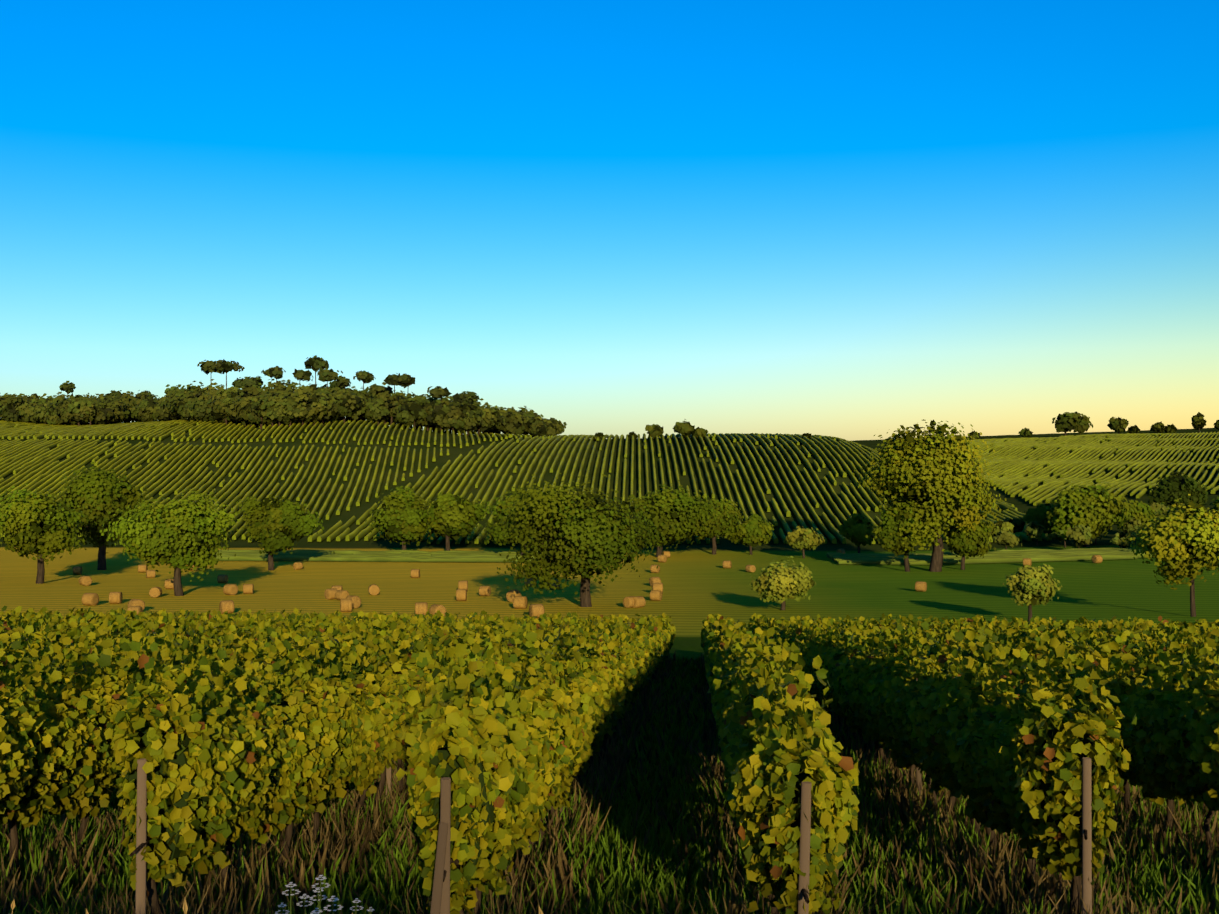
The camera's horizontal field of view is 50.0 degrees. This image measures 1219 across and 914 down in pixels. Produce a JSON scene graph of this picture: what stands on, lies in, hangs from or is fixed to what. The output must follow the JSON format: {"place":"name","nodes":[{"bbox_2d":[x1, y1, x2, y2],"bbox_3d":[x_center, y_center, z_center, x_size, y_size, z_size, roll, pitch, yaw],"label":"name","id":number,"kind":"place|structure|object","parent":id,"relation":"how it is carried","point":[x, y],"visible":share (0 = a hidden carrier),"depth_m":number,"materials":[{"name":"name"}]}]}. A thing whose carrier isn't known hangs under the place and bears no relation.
{"place":"outdoors","nodes":[
{"label":"outdoors","id":0,"kind":"place"},
{"bbox_2d":[0,422,1218,913],"bbox_3d":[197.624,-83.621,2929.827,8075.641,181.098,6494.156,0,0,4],"label":"terrain","id":1,"kind":"structure","parent":0,"point":[700,582],"depth_m":197.88,"materials":[{"name":"green plant"}]},
{"bbox_2d":[0,355,566,437],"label":"forest","id":2,"kind":"object","parent":1,"relation":"on","point":[251,401],"materials":[{"name":"green plant"}]},
{"bbox_2d":[275,875,372,913],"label":"flowers","id":3,"kind":"object","parent":1,"relation":"on","point":[319,906],"visible":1,"depth_m":5.94,"materials":[{"name":"white plant"}]},
{"bbox_2d":[73,549,1102,617],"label":"hay bales","id":4,"kind":"object","parent":1,"relation":"on","point":[348,602],"visible":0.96,"depth_m":149.34,"materials":[{"name":"plant"}]},
{"bbox_2d":[0,606,1218,913],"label":"vine","id":5,"kind":"object","parent":1,"relation":"on","point":[530,710],"depth_m":10.57,"materials":[{"name":"green plant"}]},
{"bbox_2d":[0,650,1218,913],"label":"grass","id":6,"kind":"structure","parent":1,"relation":"on","point":[938,828],"depth_m":11.21,"materials":[{"name":"green plant"}]},
{"bbox_2d":[0,418,1218,564],"bbox_3d":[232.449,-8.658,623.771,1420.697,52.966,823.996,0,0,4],"label":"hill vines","id":7,"kind":"object","parent":1,"relation":"on","point":[35,463],"visible":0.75,"depth_m":382.39,"materials":[{"name":"green plant"}]},
{"bbox_2d":[135,669,1091,913],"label":"wooden posts","id":8,"kind":"object","parent":1,"relation":"on","point":[440,902],"visible":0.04,"depth_m":8.04,"materials":[{"name":"brown wood"}]},
{"bbox_2d":[0,0,1218,440],"label":"sky","id":9,"kind":"structure","parent":0,"point":[850,220],"materials":[{"name":"blue"}]}
]}

